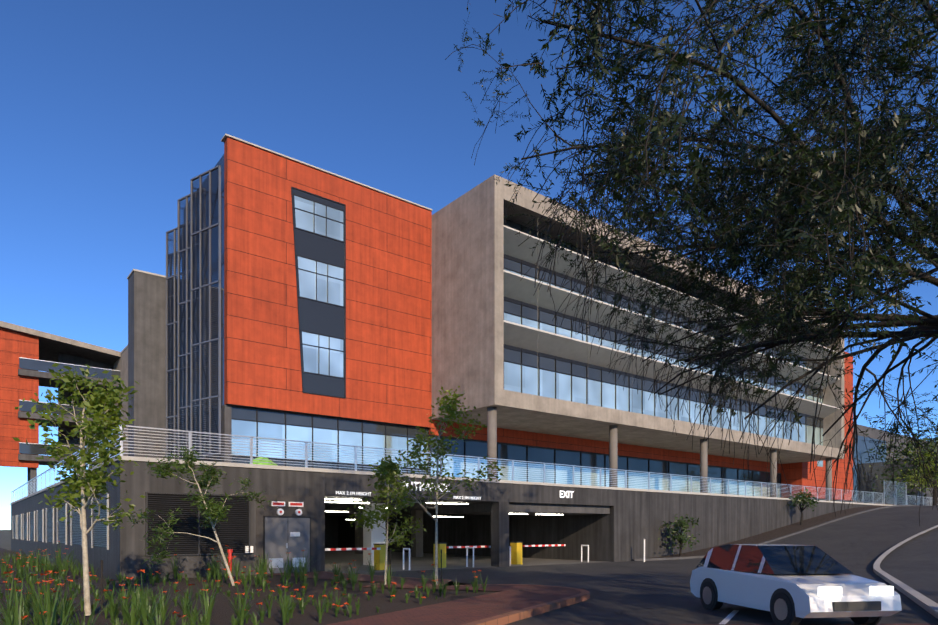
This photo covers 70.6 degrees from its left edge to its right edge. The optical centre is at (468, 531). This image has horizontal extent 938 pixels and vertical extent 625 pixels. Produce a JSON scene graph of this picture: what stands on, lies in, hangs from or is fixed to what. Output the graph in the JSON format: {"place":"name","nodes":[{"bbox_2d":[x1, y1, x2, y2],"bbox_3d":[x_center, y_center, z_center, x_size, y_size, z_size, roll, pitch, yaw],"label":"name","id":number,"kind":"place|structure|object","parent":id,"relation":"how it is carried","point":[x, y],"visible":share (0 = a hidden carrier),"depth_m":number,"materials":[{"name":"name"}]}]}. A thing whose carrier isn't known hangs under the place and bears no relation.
{"place":"outdoors","nodes":[
{"label":"outdoors","id":0,"kind":"place"},
{"bbox_2d":[0,530,105,579],"bbox_3d":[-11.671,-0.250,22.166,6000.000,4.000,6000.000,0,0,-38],"label":"ground","id":1,"kind":"structure","parent":0,"point":[5,539],"depth_m":134.84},
{"bbox_2d":[274,571,589,624],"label":"brick sidewalk","id":2,"kind":"structure","parent":1,"relation":"on","point":[509,603],"depth_m":14.54,"materials":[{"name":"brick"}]},
{"bbox_2d":[347,455,426,584],"bbox_3d":[-2.540,-0.377,20.061,2.264,3.966,2.116,0,0,-38],"label":"young tree","id":3,"kind":"object","parent":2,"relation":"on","point":[377,474],"depth_m":19.95,"materials":[{"name":"green plant"}]},
{"bbox_2d":[10,456,891,580],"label":"podium parking","id":4,"kind":"structure","parent":1,"relation":"on","point":[612,524],"depth_m":37.30,"materials":[{"name":"grey paint"}]},
{"bbox_2d":[0,321,127,495],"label":"wing","id":5,"kind":"structure","parent":4,"relation":"on","point":[28,356],"depth_m":61.82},
{"bbox_2d":[127,269,181,457],"bbox_3d":[-14.888,-8.890,43.180,13.050,12.720,1.700,0,0,-38],"label":"stair core","id":6,"kind":"object","parent":4,"relation":"on","point":[147,332],"visible":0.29,"depth_m":39.09,"materials":[{"name":"grey paint"}]},
{"bbox_2d":[166,165,221,459],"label":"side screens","id":7,"kind":"object","parent":4,"relation":"on","point":[193,240],"visible":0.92,"depth_m":34.35,"materials":[{"name":"grey metal"}]},
{"bbox_2d":[249,457,277,465],"bbox_3d":[-8.665,-2.828,27.878,1.550,0.597,1.004,0,0,-38],"label":"green deck cover","id":8,"kind":"object","parent":4,"relation":"on","point":[260,461],"visible":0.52,"depth_m":27.66,"materials":[{"name":"green plant"}]},
{"bbox_2d":[13,492,562,576],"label":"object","id":9,"kind":"object","parent":4,"relation":"attached to","point":[284,524],"visible":0.94,"depth_m":25.17,"materials":[{"name":"black metal"}]},
{"bbox_2d":[336,491,370,495],"bbox_3d":[-4.780,-1.578,27.529,1.635,0.140,0.040,0,0,-38],"label":"clearance sign","id":10,"kind":"object","parent":4,"relation":"attached to","point":[358,493],"visible":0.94,"depth_m":27.47,"materials":[{"name":"white"}]},
{"bbox_2d":[404,481,449,491],"bbox_3d":[-1.932,-2.007,29.760,2.642,0.385,0.040,0,0,-38],"label":"entrance sign","id":11,"kind":"object","parent":4,"relation":"attached to","point":[422,486],"visible":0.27,"depth_m":29.56,"materials":[{"name":"white"}]},
{"bbox_2d":[453,496,480,499],"bbox_3d":[-0.066,-1.578,31.241,1.635,0.140,0.040,0,0,-38],"label":"clearance sign","id":12,"kind":"object","parent":4,"relation":"attached to","point":[468,497],"visible":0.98,"depth_m":31.25,"materials":[{"name":"white"}]},
{"bbox_2d":[11,425,932,505],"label":"deck railing","id":13,"kind":"object","parent":4,"relation":"on","point":[306,462],"visible":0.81,"depth_m":31.83,"materials":[{"name":"silver metal"}]},
{"bbox_2d":[184,133,780,497],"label":"building","id":14,"kind":"structure","parent":4,"relation":"on","point":[326,306],"depth_m":37.09,"materials":[{"name":"orange paint"}]},
{"bbox_2d":[432,174,843,463],"bbox_3d":[16.672,-13.250,52.444,44.000,12.600,6.500,0,0,-38],"label":"concrete building frame","id":15,"kind":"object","parent":14,"relation":"attached to","point":[468,291],"depth_m":39.53,"materials":[{"name":"beige concrete"}]},
{"bbox_2d":[504,218,839,445],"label":"recessed glazed facade","id":16,"kind":"structure","parent":15,"relation":"attached to","point":[545,355],"depth_m":43.80,"materials":[{"name":"glass"}]},
{"bbox_2d":[781,351,852,501],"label":"building wall","id":17,"kind":"structure","parent":14,"relation":"on","point":[799,474],"depth_m":69.85,"materials":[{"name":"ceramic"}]},
{"bbox_2d":[560,490,573,497],"bbox_3d":[5.218,-1.977,35.391,1.045,0.375,0.040,0,0,-38],"label":"exit sign","id":18,"kind":"object","parent":4,"relation":"attached to","point":[565,493],"visible":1,"depth_m":35.32,"materials":[{"name":"white"}]},
{"bbox_2d":[487,406,831,500],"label":"columns","id":19,"kind":"structure","parent":4,"relation":"on","point":[492,436],"depth_m":43.46,"materials":[{"name":"concrete"}]},
{"bbox_2d":[848,424,937,505],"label":"neighbour building","id":20,"kind":"structure","parent":1,"relation":"on","point":[871,479],"depth_m":94.91,"materials":[{"name":"grey paint"}]},
{"bbox_2d":[854,415,937,504],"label":"wall tree","id":21,"kind":"object","parent":1,"relation":"on","point":[903,487],"depth_m":83.04,"materials":[{"name":"green plant"}]},
{"bbox_2d":[0,548,500,624],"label":"planting bed","id":22,"kind":"object","parent":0,"point":[223,611],"visible":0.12,"depth_m":16.34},
{"bbox_2d":[13,363,146,615],"bbox_3d":[-7.335,-0.812,12.491,2.190,4.835,2.715,0,0,-38],"label":"young tree","id":23,"kind":"object","parent":22,"relation":"on","point":[94,405],"depth_m":12.60,"materials":[{"name":"green plant"}]},
{"bbox_2d":[126,445,275,585],"bbox_3d":[-7.695,-0.468,19.398,3.960,4.166,3.057,0,0,-38],"label":"young tree","id":24,"kind":"object","parent":22,"relation":"on","point":[212,510],"depth_m":19.15,"materials":[{"name":"green plant"}]},
{"bbox_2d":[2,541,481,618],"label":"bed flowers","id":25,"kind":"object","parent":22,"relation":"on","point":[61,584],"visible":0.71,"depth_m":15.03,"materials":[{"name":"red plant"}]},
{"bbox_2d":[0,542,488,624],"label":"bed plants","id":26,"kind":"object","parent":22,"relation":"on","point":[139,605],"visible":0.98,"depth_m":13.46,"materials":[{"name":"green plant"}]},
{"bbox_2d":[101,549,441,615],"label":"tree stakes","id":27,"kind":"object","parent":22,"relation":"on","point":[102,578],"visible":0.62,"depth_m":12.84,"materials":[{"name":"brown wood"}]},
{"bbox_2d":[379,385,505,584],"bbox_3d":[-0.864,-1.406,19.635,3.324,6.015,2.910,0,0,-38],"label":"young tree","id":28,"kind":"object","parent":22,"relation":"on","point":[454,412],"depth_m":19.77,"materials":[{"name":"green plant"}]},
{"bbox_2d":[325,550,604,572],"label":"garage floor","id":29,"kind":"structure","parent":0,"point":[344,558],"depth_m":38.41,"materials":[{"name":"concrete"}]},
{"bbox_2d":[373,539,644,569],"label":"bollards","id":30,"kind":"object","parent":29,"relation":"on","point":[515,552],"visible":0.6,"depth_m":31.98,"materials":[{"name":"yellow metal"}]},
{"bbox_2d":[325,547,380,550],"bbox_3d":[-5.230,0.770,28.696,3.200,0.100,0.050,0,0,-38],"label":"boom arm","id":31,"kind":"object","parent":30,"relation":"attached to","point":[339,549],"visible":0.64,"depth_m":28.74},
{"bbox_2d":[447,546,490,547],"bbox_3d":[0.112,0.770,32.903,3.000,0.100,0.050,0,0,-38],"label":"boom arm","id":32,"kind":"object","parent":30,"relation":"attached to","point":[468,546],"visible":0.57,"depth_m":32.74},
{"bbox_2d":[523,544,565,546],"bbox_3d":[4.119,0.770,36.059,3.200,0.100,0.050,0,0,-38],"label":"boom arm","id":33,"kind":"object","parent":30,"relation":"attached to","point":[544,545],"visible":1,"depth_m":35.92},
{"bbox_2d":[0,0,937,529],"label":"sky","id":34,"kind":"structure","parent":0,"point":[110,109],"materials":[{"name":"blue"}]},
{"bbox_2d":[355,505,937,624],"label":"road asphalt","id":35,"kind":"structure","parent":0,"point":[643,592],"depth_m":25.65,"materials":[{"name":"grey asphalt"}]},
{"bbox_2d":[658,514,699,555],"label":"bush","id":36,"kind":"object","parent":35,"relation":"on","point":[682,522],"depth_m":40.04,"materials":[{"name":"green plant"}]},
{"bbox_2d":[719,610,738,623],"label":"road markings","id":37,"kind":"object","parent":35,"relation":"on","point":[729,617],"visible":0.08,"depth_m":13.40,"materials":[{"name":"white paint"}]},
{"bbox_2d":[634,505,919,560],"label":"planting strip wall","id":38,"kind":"structure","parent":35,"relation":"on","point":[789,530],"depth_m":47.65,"materials":[{"name":"grey paint"}]},
{"bbox_2d":[638,624,937,624],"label":"brick crossing","id":39,"kind":"object","parent":35,"relation":"on","point":[775,624],"depth_m":12.39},
{"bbox_2d":[690,544,901,624],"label":"white car","id":40,"kind":"object","parent":35,"relation":"on","point":[787,584],"visible":0.98,"depth_m":12.68,"materials":[{"name":"white paint"}]},
{"bbox_2d":[788,487,818,524],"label":"wall shrub","id":41,"kind":"object","parent":35,"relation":"on","point":[803,495],"depth_m":49.64,"materials":[{"name":"green plant"}]},
{"bbox_2d":[873,525,937,618],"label":"road kerb","id":42,"kind":"structure","parent":35,"relation":"on","point":[930,606],"depth_m":19.51,"materials":[{"name":"grey concrete"}]},
{"bbox_2d":[888,427,937,505],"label":"wall tree","id":43,"kind":"object","parent":35,"relation":"on","point":[927,465],"depth_m":60.28,"materials":[{"name":"green plant"}]},
{"bbox_2d":[445,0,937,525],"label":"tree","id":44,"kind":"object","parent":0,"point":[645,212],"depth_m":9.68,"materials":[{"name":"green plant"}]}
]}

